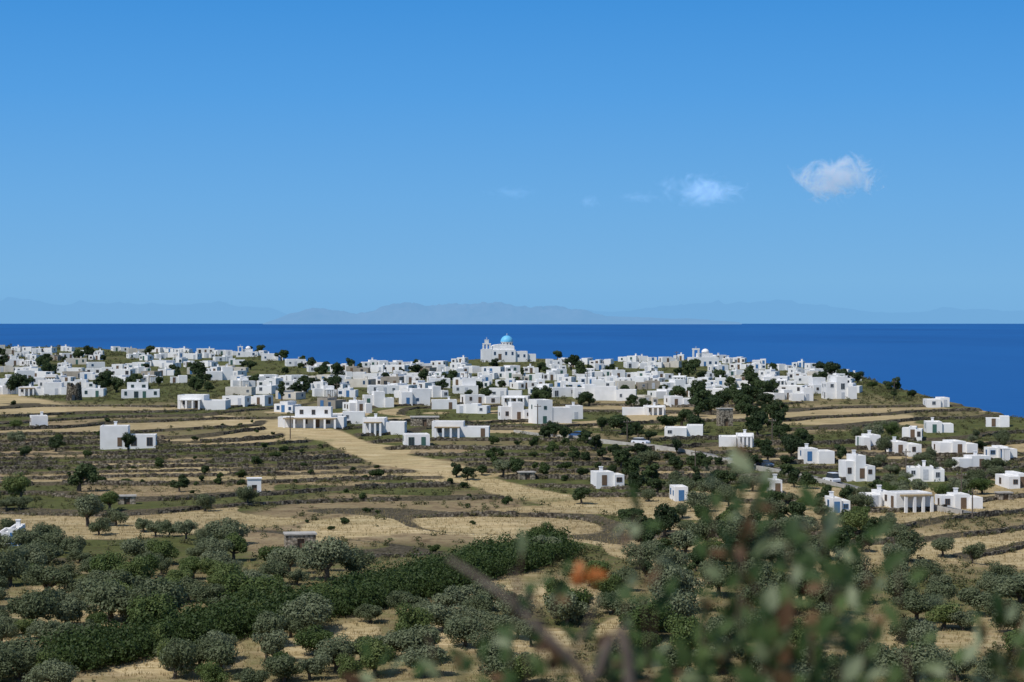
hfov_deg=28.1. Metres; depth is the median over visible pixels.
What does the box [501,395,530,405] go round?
house
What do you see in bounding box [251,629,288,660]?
olive tree
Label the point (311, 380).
leafy tree
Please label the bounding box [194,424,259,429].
terrace wall
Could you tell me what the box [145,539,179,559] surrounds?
leafy tree
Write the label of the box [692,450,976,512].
road
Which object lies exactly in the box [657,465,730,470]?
terrace wall
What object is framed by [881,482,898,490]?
leafy tree
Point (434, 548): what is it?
bush
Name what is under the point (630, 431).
leafy tree
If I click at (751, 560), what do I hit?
olive tree
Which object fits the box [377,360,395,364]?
house
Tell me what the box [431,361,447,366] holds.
house
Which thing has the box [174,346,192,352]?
house
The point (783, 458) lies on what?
leafy tree
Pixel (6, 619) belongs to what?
olive tree
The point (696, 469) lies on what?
leafy tree
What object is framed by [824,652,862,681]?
olive tree
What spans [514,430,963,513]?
roadside wall
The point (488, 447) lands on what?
terrace wall
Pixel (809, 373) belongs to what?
house
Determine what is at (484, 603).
olive tree
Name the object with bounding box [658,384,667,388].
leafy tree
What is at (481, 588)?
olive tree
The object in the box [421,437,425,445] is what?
door
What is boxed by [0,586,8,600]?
olive tree
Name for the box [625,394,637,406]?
leafy tree
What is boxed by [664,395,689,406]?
house
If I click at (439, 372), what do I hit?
house
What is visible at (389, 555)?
terrace wall
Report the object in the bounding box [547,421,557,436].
leafy tree
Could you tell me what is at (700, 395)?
leafy tree
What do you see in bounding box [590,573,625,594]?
leafy tree
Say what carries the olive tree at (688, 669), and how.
on the terrain at (384, 455)
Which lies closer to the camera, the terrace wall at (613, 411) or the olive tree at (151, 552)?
the olive tree at (151, 552)
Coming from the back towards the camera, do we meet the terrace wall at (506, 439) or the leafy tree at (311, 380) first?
the leafy tree at (311, 380)
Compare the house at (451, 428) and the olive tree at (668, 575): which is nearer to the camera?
the olive tree at (668, 575)
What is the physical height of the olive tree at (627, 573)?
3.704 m
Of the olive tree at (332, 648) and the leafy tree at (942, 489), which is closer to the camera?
the olive tree at (332, 648)
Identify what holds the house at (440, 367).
on the terrain at (384, 455)
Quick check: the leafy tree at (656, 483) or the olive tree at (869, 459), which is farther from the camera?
the olive tree at (869, 459)
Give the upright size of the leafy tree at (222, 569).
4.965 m
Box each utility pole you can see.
[286,415,293,438]
[902,449,910,471]
[968,488,976,517]
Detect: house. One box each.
[0,354,17,358]
[0,365,14,371]
[0,378,33,385]
[0,383,17,393]
[0,519,24,545]
[5,349,14,353]
[5,357,23,364]
[5,368,34,377]
[11,345,21,351]
[14,351,29,356]
[15,364,41,370]
[18,384,43,395]
[19,360,41,365]
[22,347,35,351]
[25,352,41,359]
[30,411,47,425]
[32,346,42,352]
[33,372,57,383]
[35,371,53,376]
[38,379,60,387]
[42,346,56,352]
[44,382,66,394]
[50,353,62,360]
[57,360,71,365]
[57,364,84,372]
[57,373,75,381]
[59,353,73,357]
[61,344,74,351]
[62,369,86,378]
[64,377,96,387]
[66,356,86,364]
[80,372,98,379]
[82,385,106,396]
[85,367,112,372]
[86,362,104,367]
[88,352,102,359]
[92,349,103,354]
[100,421,156,449]
[110,367,134,374]
[111,346,128,351]
[111,375,129,381]
[112,364,131,368]
[121,379,159,398]
[125,362,149,367]
[126,346,144,353]
[126,351,144,358]
[129,364,150,372]
[139,353,153,360]
[139,373,162,382]
[141,371,161,376]
[145,358,160,365]
[151,347,165,351]
[154,353,165,358]
[158,366,174,375]
[159,360,180,367]
[163,347,178,352]
[166,352,175,357]
[170,375,186,382]
[173,357,187,362]
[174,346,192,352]
[176,350,183,356]
[178,394,230,409]
[183,352,201,358]
[183,361,198,366]
[196,347,214,352]
[200,360,217,366]
[202,352,214,357]
[205,364,220,373]
[206,364,232,379]
[213,353,232,360]
[214,350,223,354]
[219,363,248,371]
[222,395,250,406]
[224,350,235,354]
[225,384,255,394]
[229,358,243,364]
[230,376,255,386]
[231,375,248,379]
[233,370,246,375]
[251,395,272,405]
[256,382,280,393]
[257,350,266,355]
[257,375,282,384]
[258,374,275,380]
[261,352,282,360]
[272,375,286,380]
[274,401,300,412]
[276,390,305,399]
[278,406,346,428]
[284,379,297,385]
[285,357,305,365]
[287,375,306,379]
[303,361,322,367]
[307,364,321,371]
[308,374,334,380]
[308,379,326,389]
[312,383,336,396]
[317,394,345,408]
[327,375,351,381]
[331,370,352,376]
[333,411,364,423]
[335,382,349,389]
[338,385,357,396]
[343,397,371,412]
[345,376,375,386]
[346,364,369,372]
[353,372,378,378]
[361,358,376,366]
[362,388,393,407]
[362,414,406,435]
[367,382,398,393]
[368,376,382,384]
[370,363,384,372]
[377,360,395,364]
[381,374,403,384]
[385,365,408,371]
[390,380,416,389]
[393,360,410,364]
[393,370,407,374]
[394,385,408,397]
[399,385,429,405]
[403,433,429,445]
[404,375,418,382]
[407,371,434,378]
[412,380,432,387]
[416,360,431,365]
[421,366,436,371]
[427,373,441,381]
[428,376,449,387]
[428,383,447,397]
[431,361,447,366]
[431,396,456,408]
[432,369,447,374]
[432,420,489,437]
[436,364,449,370]
[450,360,471,368]
[451,355,467,362]
[452,367,468,371]
[452,375,477,393]
[453,375,466,384]
[456,403,490,413]
[460,371,471,377]
[460,394,499,403]
[465,366,480,372]
[471,375,491,382]
[476,376,490,387]
[477,369,496,378]
[481,366,504,372]
[489,388,521,396]
[495,378,515,385]
[497,369,525,378]
[498,402,527,419]
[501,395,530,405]
[504,365,519,371]
[510,380,531,388]
[512,372,528,380]
[523,364,538,372]
[526,373,543,380]
[527,376,544,388]
[528,384,552,393]
[528,399,571,423]
[542,370,556,379]
[545,359,561,364]
[546,362,565,368]
[546,366,566,373]
[548,384,571,396]
[554,381,567,386]
[557,374,575,381]
[565,402,582,418]
[567,382,584,386]
[572,368,594,375]
[572,384,595,397]
[576,369,594,379]
[578,375,596,383]
[580,358,592,363]
[589,359,602,363]
[590,363,608,369]
[591,370,608,376]
[591,466,623,488]
[592,379,614,385]
[595,386,636,400]
[598,373,625,380]
[603,359,613,364]
[609,367,630,376]
[614,380,634,388]
[618,354,637,361]
[621,376,648,383]
[622,402,665,414]
[624,360,646,368]
[631,371,651,375]
[636,378,659,388]
[636,395,657,404]
[638,354,656,361]
[641,361,662,367]
[645,365,657,370]
[645,375,664,381]
[647,386,672,398]
[651,369,673,379]
[658,357,677,361]
[660,379,685,387]
[663,359,681,367]
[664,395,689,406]
[664,424,702,436]
[670,484,687,500]
[672,373,693,383]
[673,352,683,359]
[684,380,710,388]
[689,377,711,383]
[705,371,730,377]
[705,388,740,394]
[706,382,727,387]
[707,375,725,385]
[708,362,728,370]
[713,353,726,360]
[719,429,753,447]
[722,355,736,363]
[725,367,743,375]
[728,375,744,379]
[728,376,750,387]
[729,363,746,368]
[733,357,746,362]
[747,361,765,369]
[752,359,765,363]
[757,375,770,379]
[760,367,779,375]
[764,374,788,380]
[766,389,791,399]
[768,364,791,369]
[771,474,781,491]
[772,377,796,384]
[776,385,807,392]
[787,369,806,379]
[788,366,808,372]
[789,384,812,400]
[792,359,804,367]
[794,376,811,383]
[798,443,834,463]
[805,363,815,368]
[805,368,823,372]
[807,371,830,375]
[807,377,825,393]
[821,373,856,398]
[825,491,849,512]
[826,373,844,380]
[838,450,874,481]
[848,380,862,392]
[855,430,880,449]
[860,485,886,506]
[883,490,933,512]
[886,437,921,456]
[902,426,922,440]
[906,460,943,481]
[923,397,949,407]
[924,417,953,432]
[932,439,977,452]
[935,488,982,508]
[952,451,990,467]
[984,445,1016,460]
[985,415,1008,426]
[995,471,1023,488]
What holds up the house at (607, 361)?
on the terrain at (384, 455)
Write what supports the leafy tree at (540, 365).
on the terrain at (384, 455)
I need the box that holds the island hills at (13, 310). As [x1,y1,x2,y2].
[0,297,1023,323]
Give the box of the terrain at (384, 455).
[0,347,1023,681]
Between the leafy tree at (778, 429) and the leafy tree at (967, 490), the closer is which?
the leafy tree at (967, 490)
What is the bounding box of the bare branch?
[447,557,635,681]
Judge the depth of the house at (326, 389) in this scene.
642.15 m
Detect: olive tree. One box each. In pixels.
[0,496,13,510]
[0,518,15,530]
[0,533,16,550]
[0,544,30,585]
[0,575,8,588]
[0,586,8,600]
[0,606,9,616]
[0,615,19,636]
[0,620,19,640]
[0,633,49,652]
[0,643,15,674]
[0,647,22,680]
[4,495,33,509]
[5,586,60,620]
[5,646,46,679]
[7,430,25,441]
[10,543,47,565]
[12,527,43,544]
[20,539,58,563]
[21,564,72,590]
[21,657,79,681]
[26,618,61,643]
[32,522,61,538]
[33,529,72,548]
[40,620,87,644]
[45,545,63,562]
[47,589,73,604]
[52,596,86,622]
[55,561,81,578]
[56,575,91,593]
[58,535,87,551]
[65,548,90,562]
[72,590,84,600]
[73,493,105,526]
[75,577,133,621]
[77,556,96,572]
[82,619,98,635]
[84,569,114,580]
[88,517,111,534]
[90,569,153,591]
[100,507,129,525]
[117,594,142,619]
[119,537,156,556]
[119,574,191,615]
[135,517,153,531]
[137,551,163,556]
[144,520,162,536]
[152,639,167,656]
[155,555,173,574]
[158,519,176,536]
[158,637,197,678]
[172,519,198,540]
[177,575,209,601]
[184,634,216,669]
[185,544,207,555]
[187,583,230,607]
[193,527,211,539]
[193,537,204,545]
[196,494,215,510]
[196,536,234,555]
[198,549,232,562]
[203,517,250,539]
[203,639,239,670]
[206,629,238,645]
[207,594,235,606]
[223,559,243,569]
[232,667,270,681]
[233,569,273,582]
[234,485,259,502]
[238,567,260,574]
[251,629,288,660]
[252,609,286,634]
[257,559,289,579]
[260,654,306,681]
[265,545,300,571]
[277,590,334,631]
[280,613,303,637]
[283,568,310,584]
[294,535,355,580]
[297,654,332,679]
[313,633,358,671]
[337,545,377,574]
[344,635,372,662]
[353,603,382,622]
[373,630,404,658]
[386,590,421,609]
[391,624,440,649]
[399,644,447,677]
[405,597,432,609]
[418,602,466,631]
[431,584,476,608]
[443,614,484,646]
[458,607,491,622]
[460,594,494,614]
[466,630,503,651]
[469,580,506,608]
[476,641,528,679]
[479,611,512,637]
[492,459,510,475]
[494,595,535,618]
[496,590,522,606]
[506,616,526,638]
[520,622,533,646]
[526,535,562,547]
[542,591,590,625]
[592,637,644,681]
[595,590,627,614]
[607,565,637,584]
[615,595,666,632]
[620,542,663,566]
[636,449,660,464]
[640,538,665,545]
[641,488,656,501]
[644,586,700,629]
[647,566,705,596]
[648,557,686,579]
[653,643,690,668]
[654,546,689,566]
[664,479,677,488]
[668,471,681,480]
[668,529,697,553]
[675,503,687,517]
[675,520,694,529]
[677,476,700,492]
[679,666,694,681]
[683,490,711,508]
[684,523,697,532]
[686,517,725,541]
[691,635,742,673]
[696,476,725,493]
[697,557,737,596]
[706,613,746,637]
[707,544,726,558]
[715,484,731,497]
[719,487,736,506]
[719,606,763,627]
[720,520,763,540]
[728,467,741,475]
[728,557,773,568]
[728,560,773,583]
[732,515,758,523]
[736,577,797,611]
[738,474,758,490]
[749,496,788,521]
[752,656,768,680]
[756,519,793,543]
[766,541,785,566]
[771,571,796,594]
[772,566,822,606]
[779,515,818,533]
[781,548,798,563]
[783,492,799,502]
[794,647,828,681]
[802,515,818,524]
[804,577,848,603]
[809,532,831,551]
[814,505,829,517]
[815,601,846,622]
[816,496,825,506]
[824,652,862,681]
[832,548,871,577]
[841,570,876,592]
[842,638,869,656]
[846,491,874,508]
[850,426,862,436]
[852,486,860,493]
[857,486,870,491]
[858,643,894,669]
[862,423,883,434]
[866,455,873,463]
[869,460,881,469]
[873,420,887,428]
[874,641,960,681]
[875,435,891,451]
[875,454,887,462]
[878,512,896,521]
[878,517,896,528]
[881,473,897,481]
[881,542,910,558]
[881,560,908,575]
[881,569,920,597]
[883,465,897,473]
[886,523,907,536]
[888,616,919,642]
[889,479,910,490]
[890,589,946,622]
[893,526,927,561]
[896,470,913,480]
[906,619,938,647]
[909,558,945,581]
[910,478,928,490]
[912,452,935,460]
[914,459,939,468]
[923,643,953,668]
[924,580,958,598]
[926,446,936,456]
[928,574,951,585]
[931,536,955,556]
[940,648,976,681]
[942,458,958,467]
[946,608,977,629]
[947,477,969,491]
[947,483,953,491]
[956,585,990,611]
[962,542,986,563]
[963,468,986,478]
[963,477,978,488]
[967,435,976,441]
[973,430,979,435]
[973,655,1013,681]
[975,572,1004,594]
[980,560,1018,580]
[981,458,1009,468]
[983,595,1021,616]
[986,464,1004,475]
[988,603,1023,629]
[992,571,1023,603]
[993,430,1010,439]
[995,435,1009,445]
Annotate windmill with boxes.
[66,382,81,400]
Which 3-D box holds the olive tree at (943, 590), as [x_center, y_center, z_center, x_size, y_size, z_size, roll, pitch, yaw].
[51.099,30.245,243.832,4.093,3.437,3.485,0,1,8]
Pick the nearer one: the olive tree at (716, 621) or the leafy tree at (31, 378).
the olive tree at (716, 621)
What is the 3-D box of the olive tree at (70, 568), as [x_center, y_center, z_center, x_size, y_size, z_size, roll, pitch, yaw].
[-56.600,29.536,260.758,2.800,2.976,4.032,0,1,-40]
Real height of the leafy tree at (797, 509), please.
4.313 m
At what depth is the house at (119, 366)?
844.33 m
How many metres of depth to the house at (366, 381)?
698.44 m
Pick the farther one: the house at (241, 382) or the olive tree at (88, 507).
the house at (241, 382)
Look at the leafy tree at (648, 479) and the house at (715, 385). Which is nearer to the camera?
the leafy tree at (648, 479)
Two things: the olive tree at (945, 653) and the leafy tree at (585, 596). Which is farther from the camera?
the leafy tree at (585, 596)
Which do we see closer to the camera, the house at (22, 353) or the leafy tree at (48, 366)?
the leafy tree at (48, 366)
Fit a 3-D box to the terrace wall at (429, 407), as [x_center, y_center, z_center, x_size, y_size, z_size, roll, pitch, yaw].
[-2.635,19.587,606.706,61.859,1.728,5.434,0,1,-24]
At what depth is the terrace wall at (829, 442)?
470.53 m
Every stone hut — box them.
[118,494,136,504]
[246,477,261,491]
[283,531,316,549]
[410,416,438,427]
[517,471,535,479]
[716,408,733,425]
[994,491,1013,499]
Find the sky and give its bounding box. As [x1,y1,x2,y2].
[0,0,1023,313]
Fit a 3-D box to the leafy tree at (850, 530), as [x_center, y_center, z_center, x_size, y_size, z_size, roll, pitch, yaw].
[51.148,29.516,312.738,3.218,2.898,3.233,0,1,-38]
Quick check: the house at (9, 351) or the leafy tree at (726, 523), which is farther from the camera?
the house at (9, 351)
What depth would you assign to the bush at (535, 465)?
419.98 m
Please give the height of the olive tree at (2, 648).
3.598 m
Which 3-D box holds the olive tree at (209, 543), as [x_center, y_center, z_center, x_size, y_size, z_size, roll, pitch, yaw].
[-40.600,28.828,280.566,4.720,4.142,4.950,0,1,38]
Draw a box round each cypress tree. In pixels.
[277,381,285,399]
[891,388,897,399]
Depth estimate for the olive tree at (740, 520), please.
307.66 m
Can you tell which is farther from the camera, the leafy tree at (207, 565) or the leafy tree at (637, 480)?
the leafy tree at (637, 480)
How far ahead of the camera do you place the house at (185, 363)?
876.40 m
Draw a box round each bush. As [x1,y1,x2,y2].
[82,450,91,456]
[154,457,164,465]
[201,465,209,472]
[213,478,221,483]
[216,472,223,477]
[234,470,246,476]
[237,479,244,484]
[250,456,261,463]
[260,442,268,447]
[269,451,280,456]
[279,445,288,452]
[297,362,304,367]
[340,517,349,523]
[359,492,366,498]
[362,507,373,512]
[368,469,384,475]
[427,545,440,551]
[460,482,468,487]
[485,450,494,457]
[488,436,499,443]
[490,456,497,466]
[497,448,504,455]
[501,496,513,503]
[528,451,537,456]
[529,439,536,445]
[532,462,538,467]
[539,462,550,473]
[546,443,558,451]
[556,462,571,467]
[558,452,566,456]
[560,475,568,480]
[569,446,577,450]
[576,467,588,474]
[866,382,877,387]
[907,390,916,396]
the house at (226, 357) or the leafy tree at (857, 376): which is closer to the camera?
the leafy tree at (857, 376)
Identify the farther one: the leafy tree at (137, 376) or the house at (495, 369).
the house at (495, 369)
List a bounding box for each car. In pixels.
[569,431,580,435]
[631,437,650,443]
[756,460,773,466]
[823,472,840,482]
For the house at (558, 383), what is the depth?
690.66 m
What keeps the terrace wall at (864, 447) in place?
on the terrain at (384, 455)
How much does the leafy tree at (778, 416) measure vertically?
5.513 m
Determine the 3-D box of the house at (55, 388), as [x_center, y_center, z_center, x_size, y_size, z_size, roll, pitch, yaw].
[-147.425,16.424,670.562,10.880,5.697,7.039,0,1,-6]
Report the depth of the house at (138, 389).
626.74 m
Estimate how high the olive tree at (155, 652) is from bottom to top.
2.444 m
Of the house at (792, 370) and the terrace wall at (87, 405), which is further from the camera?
the house at (792, 370)
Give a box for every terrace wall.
[0,411,74,417]
[0,414,151,423]
[0,422,104,430]
[0,429,163,435]
[0,435,98,442]
[0,439,169,446]
[0,446,8,451]
[0,452,26,455]
[0,456,56,460]
[0,460,56,464]
[0,464,67,469]
[0,469,26,474]
[1,490,117,501]
[1,511,140,516]
[14,445,99,450]
[32,404,177,406]
[32,473,217,479]
[56,468,229,473]
[62,480,168,485]
[68,459,205,463]
[86,453,175,459]
[91,445,306,454]
[93,463,247,468]
[122,416,259,422]
[134,404,257,412]
[156,440,306,447]
[158,487,324,500]
[158,506,211,513]
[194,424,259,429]
[200,434,283,442]
[206,452,300,457]
[212,453,348,462]
[223,426,265,434]
[224,407,273,412]
[224,497,396,507]
[229,470,289,475]
[229,475,408,484]
[241,465,336,470]
[277,458,360,465]
[343,422,407,429]
[347,418,409,422]
[349,468,414,473]
[355,481,450,489]
[356,552,432,557]
[361,432,412,436]
[373,437,456,442]
[391,444,599,450]
[394,402,463,405]
[409,404,599,409]
[415,452,580,455]
[415,510,515,517]
[427,424,521,428]
[451,457,515,461]
[457,495,503,499]
[465,419,527,423]
[468,461,653,466]
[474,437,588,441]
[486,467,641,472]
[504,472,706,479]
[528,512,599,524]
[534,481,740,489]
[540,420,653,426]
[546,456,605,460]
[583,410,677,413]
[588,491,752,502]
[606,404,665,406]
[606,443,701,450]
[612,451,671,456]
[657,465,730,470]
[659,434,781,440]
[665,459,842,464]
[671,401,802,407]
[683,413,880,421]
[697,447,796,453]
[737,469,880,476]
[770,437,922,445]
[770,465,838,469]
[780,476,957,482]
[792,451,904,456]
[792,500,946,512]
[806,521,915,535]
[809,405,951,409]
[850,537,896,544]
[856,444,922,449]
[862,416,968,426]
[880,462,943,467]
[904,408,975,412]
[904,457,1023,461]
[916,451,1023,456]
[943,466,987,471]
[946,509,1023,521]
[963,525,1023,537]
[980,545,1023,557]
[982,429,1023,436]
[983,493,1023,502]
[984,439,1023,445]
[1002,466,1023,470]
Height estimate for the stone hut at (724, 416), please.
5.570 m
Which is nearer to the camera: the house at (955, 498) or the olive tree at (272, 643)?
the olive tree at (272, 643)
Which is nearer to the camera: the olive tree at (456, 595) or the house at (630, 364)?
the olive tree at (456, 595)
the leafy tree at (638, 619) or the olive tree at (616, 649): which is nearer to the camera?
the olive tree at (616, 649)
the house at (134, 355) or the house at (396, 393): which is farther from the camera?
the house at (134, 355)
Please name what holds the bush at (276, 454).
on the terrain at (384, 455)
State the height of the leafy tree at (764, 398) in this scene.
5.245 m
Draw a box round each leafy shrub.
[339,482,684,681]
[654,439,949,681]
[918,590,1023,681]
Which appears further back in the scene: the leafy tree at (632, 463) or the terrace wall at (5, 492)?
the leafy tree at (632, 463)
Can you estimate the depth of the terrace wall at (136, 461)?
433.56 m
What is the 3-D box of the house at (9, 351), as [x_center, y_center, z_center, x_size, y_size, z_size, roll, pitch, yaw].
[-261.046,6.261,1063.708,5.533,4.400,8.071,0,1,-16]
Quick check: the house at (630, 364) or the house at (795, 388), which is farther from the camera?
the house at (630, 364)
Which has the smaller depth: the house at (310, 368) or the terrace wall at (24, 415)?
the terrace wall at (24, 415)
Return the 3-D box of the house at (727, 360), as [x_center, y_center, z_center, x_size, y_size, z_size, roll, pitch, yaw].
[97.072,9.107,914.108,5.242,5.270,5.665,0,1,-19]
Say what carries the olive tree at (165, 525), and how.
on the terrain at (384, 455)
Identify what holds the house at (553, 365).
on the terrain at (384, 455)
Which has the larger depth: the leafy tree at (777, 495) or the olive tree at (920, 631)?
the leafy tree at (777, 495)
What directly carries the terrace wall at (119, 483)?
on the terrain at (384, 455)
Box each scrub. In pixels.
[0,344,1023,681]
[34,524,585,672]
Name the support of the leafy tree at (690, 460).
on the terrain at (384, 455)
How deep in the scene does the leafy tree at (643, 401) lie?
592.11 m
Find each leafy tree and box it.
[0,347,5,354]
[0,354,9,365]
[1,470,31,497]
[5,373,29,390]
[9,419,22,426]
[12,618,34,639]
[17,445,32,455]
[22,375,33,381]
[35,357,49,365]
[36,648,70,676]
[39,353,52,360]
[41,362,57,373]
[48,436,66,451]
[67,462,100,491]
[70,610,82,621]
[72,349,84,357]
[83,345,94,357]
[84,611,107,624]
[88,551,127,573]
[93,372,111,387]
[97,491,119,509]
[103,370,113,376]
[105,578,132,613]
[110,376,124,392]
[112,556,155,581]
[121,432,135,450]
[125,376,140,386]
[126,590,177,625]
[130,373,142,378]
[131,553,159,571]
[144,345,155,353]
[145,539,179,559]
[145,622,171,639]
[153,577,182,588]
[155,376,163,385]
[156,637,173,669]
[165,568,193,580]
[169,364,179,369]
[169,478,189,491]
[174,368,180,376]
[177,555,197,569]
[178,556,200,578]
[189,360,207,374]
[189,376,204,390]
[194,659,229,681]
[196,373,203,378]
[197,556,220,575]
[202,374,211,381]
[203,381,214,391]
[207,574,217,584]
[212,561,243,590]
[212,570,286,597]
[223,532,247,559]
[230,584,260,599]
[239,360,246,366]
[241,600,267,610]
[245,360,256,369]
[248,376,257,382]
[256,345,265,351]
[257,545,287,560]
[261,573,283,582]
[267,650,295,661]
[274,350,288,360]
[281,367,288,374]
[286,382,302,391]
[292,623,333,651]
[296,375,310,383]
[302,381,309,392]
[306,357,315,365]
[306,582,348,599]
[308,377,319,382]
[313,366,327,374]
[326,376,341,389]
[331,362,344,374]
[335,652,363,679]
[346,357,354,365]
[353,634,395,676]
[389,570,411,579]
[394,600,433,634]
[408,364,422,372]
[418,368,428,379]
[435,378,448,389]
[441,370,457,384]
[451,462,462,476]
[459,554,487,568]
[460,467,476,479]
[464,389,472,393]
[475,464,487,475]
[480,388,492,395]
[486,384,497,388]
[488,358,498,366]
[497,380,505,387]
[505,653,540,681]
[509,458,524,473]
[526,521,554,535]
[530,389,548,398]
[537,363,546,372]
[538,428,544,437]
[540,385,552,398]
[540,423,557,438]
[541,367,550,371]
[542,585,594,616]
[543,578,569,592]
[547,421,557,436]
[552,350,562,359]
[556,425,571,437]
[560,438,569,444]
[564,354,579,369]
[568,450,579,461]
[572,487,590,503]
[575,360,586,373]
[575,397,587,404]
[577,431,590,442]
[578,391,595,405]
[582,451,590,461]
[582,559,611,581]
[588,434,602,450]
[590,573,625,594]
[594,462,601,467]
[596,447,607,456]
[597,416,607,430]
[604,364,614,369]
[606,465,616,472]
[607,414,632,434]
[607,444,622,451]
[612,448,631,461]
[613,447,627,467]
[616,601,675,631]
[617,509,623,517]
[620,384,629,388]
[620,508,644,522]
[621,426,633,438]
[621,456,642,474]
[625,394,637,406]
[627,443,646,454]
[627,471,647,488]
[631,421,644,436]
[632,631,662,653]
[634,514,662,542]
[637,559,652,576]
[638,398,651,405]
[640,463,659,478]
[642,431,656,439]
[642,529,655,543]
[645,476,652,485]
[648,478,665,492]
[653,503,679,537]
[654,537,673,545]
[656,415,678,425]
[657,544,673,552]
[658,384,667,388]
[663,452,675,458]
[664,612,706,651]
[668,456,683,470]
[669,385,686,397]
[669,506,679,516]
[672,438,681,452]
[673,367,683,375]
[675,409,692,425]
[681,361,687,369]
[681,562,696,580]
[683,362,695,376]
[686,414,704,425]
[686,455,700,465]
[687,386,695,397]
[687,389,707,404]
[688,358,700,370]
[688,551,703,570]
[690,380,705,391]
[690,399,707,416]
[691,466,699,473]
[692,473,701,482]
[693,451,706,466]
[694,504,709,517]
[696,370,706,376]
[701,456,712,464]
[703,389,715,399]
[703,396,723,414]
[703,536,723,547]
[711,554,728,569]
[712,369,726,379]
[713,457,724,464]
[714,390,722,396]
[714,470,736,486]
[717,392,731,406]
[718,520,731,535]
[719,510,738,523]
[722,384,739,402]
[723,388,738,404]
[724,376,736,385]
[724,531,754,560]
[733,392,753,403]
[733,398,742,412]
[738,401,752,416]
[740,384,762,401]
[741,365,754,376]
[744,414,753,426]
[745,372,759,385]
[746,452,762,468]
[747,411,766,434]
[750,379,764,387]
[750,405,762,414]
[752,513,761,523]
[753,439,763,447]
[756,392,774,405]
[759,380,778,392]
[759,438,771,450]
[761,444,776,459]
[762,418,770,427]
[763,404,770,417]
[764,489,784,502]
[768,362,777,368]
[768,378,778,387]
[768,398,788,415]
[770,409,785,425]
[771,425,787,437]
[775,512,786,520]
[779,455,794,463]
[779,463,795,477]
[780,501,806,516]
[781,423,791,434]
[781,435,797,445]
[783,436,802,456]
[787,468,800,486]
[787,544,805,551]
[788,617,817,648]
[793,428,808,437]
[798,432,814,444]
[799,471,817,486]
[812,361,824,368]
[812,371,827,379]
[816,492,826,497]
[817,546,831,562]
[821,484,831,494]
[823,361,840,374]
[831,529,849,554]
[834,444,847,458]
[836,368,853,376]
[836,525,857,538]
[839,484,853,499]
[839,509,849,522]
[840,509,869,529]
[847,506,869,513]
[851,371,864,382]
[855,533,873,551]
[862,516,882,531]
[868,478,883,488]
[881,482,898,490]
[882,381,892,389]
[882,421,899,435]
[889,434,899,439]
[890,377,900,389]
[892,463,901,473]
[898,476,910,483]
[903,641,921,651]
[923,601,962,628]
[930,483,949,493]
[960,488,973,494]
[968,477,995,493]
[974,440,986,451]
[1000,627,1023,653]
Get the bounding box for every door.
[117,437,121,445]
[124,499,129,503]
[297,539,303,549]
[316,419,319,427]
[408,437,413,445]
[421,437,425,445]
[481,428,484,436]
[602,475,606,484]
[679,490,683,500]
[775,483,780,491]
[807,451,811,460]
[834,502,839,512]
[860,468,864,477]
[873,495,877,506]
[891,496,893,506]
[898,445,902,452]
[910,429,914,436]
[923,469,927,479]
[932,424,936,432]
[958,444,961,452]
[961,498,966,508]
[992,418,995,425]
[1020,477,1023,486]
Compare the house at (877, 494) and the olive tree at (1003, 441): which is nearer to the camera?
the house at (877, 494)
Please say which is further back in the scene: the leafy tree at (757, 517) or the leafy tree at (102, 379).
the leafy tree at (102, 379)
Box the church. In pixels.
[481,335,535,361]
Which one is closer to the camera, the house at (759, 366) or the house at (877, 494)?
the house at (877, 494)
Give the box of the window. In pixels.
[147,437,152,445]
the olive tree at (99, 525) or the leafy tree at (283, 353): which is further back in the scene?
the leafy tree at (283, 353)
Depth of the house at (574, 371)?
768.44 m
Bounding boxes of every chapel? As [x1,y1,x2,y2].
[236,346,256,356]
[687,348,718,365]
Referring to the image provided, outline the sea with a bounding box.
[0,324,1023,417]
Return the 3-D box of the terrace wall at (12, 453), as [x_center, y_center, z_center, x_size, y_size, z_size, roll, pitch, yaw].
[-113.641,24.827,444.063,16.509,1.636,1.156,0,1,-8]
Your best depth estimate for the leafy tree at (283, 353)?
930.50 m
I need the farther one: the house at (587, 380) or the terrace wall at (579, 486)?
the house at (587, 380)
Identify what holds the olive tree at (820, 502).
on the terrain at (384, 455)
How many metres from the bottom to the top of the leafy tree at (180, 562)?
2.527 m
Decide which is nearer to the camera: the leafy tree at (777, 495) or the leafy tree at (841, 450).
the leafy tree at (777, 495)
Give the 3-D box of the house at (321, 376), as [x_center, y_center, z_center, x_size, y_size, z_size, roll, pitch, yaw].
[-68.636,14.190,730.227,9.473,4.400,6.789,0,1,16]
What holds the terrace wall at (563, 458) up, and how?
on the terrain at (384, 455)
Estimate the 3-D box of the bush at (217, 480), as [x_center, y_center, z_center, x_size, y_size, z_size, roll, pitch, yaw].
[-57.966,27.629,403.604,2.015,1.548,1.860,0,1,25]
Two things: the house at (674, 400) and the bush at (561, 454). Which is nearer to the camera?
the bush at (561, 454)
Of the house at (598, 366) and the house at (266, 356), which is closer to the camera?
the house at (598, 366)
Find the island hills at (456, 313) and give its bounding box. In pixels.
[263,302,740,323]
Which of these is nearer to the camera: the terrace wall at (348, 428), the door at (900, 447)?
the door at (900, 447)
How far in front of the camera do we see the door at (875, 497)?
357.14 m
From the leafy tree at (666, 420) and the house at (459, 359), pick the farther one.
the house at (459, 359)
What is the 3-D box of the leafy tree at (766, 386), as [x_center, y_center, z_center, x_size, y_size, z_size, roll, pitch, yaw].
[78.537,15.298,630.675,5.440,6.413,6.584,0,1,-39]
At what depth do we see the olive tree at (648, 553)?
274.91 m
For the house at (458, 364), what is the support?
on the terrain at (384, 455)
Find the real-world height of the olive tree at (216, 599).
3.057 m
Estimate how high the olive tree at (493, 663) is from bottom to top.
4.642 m
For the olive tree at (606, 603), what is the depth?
235.19 m

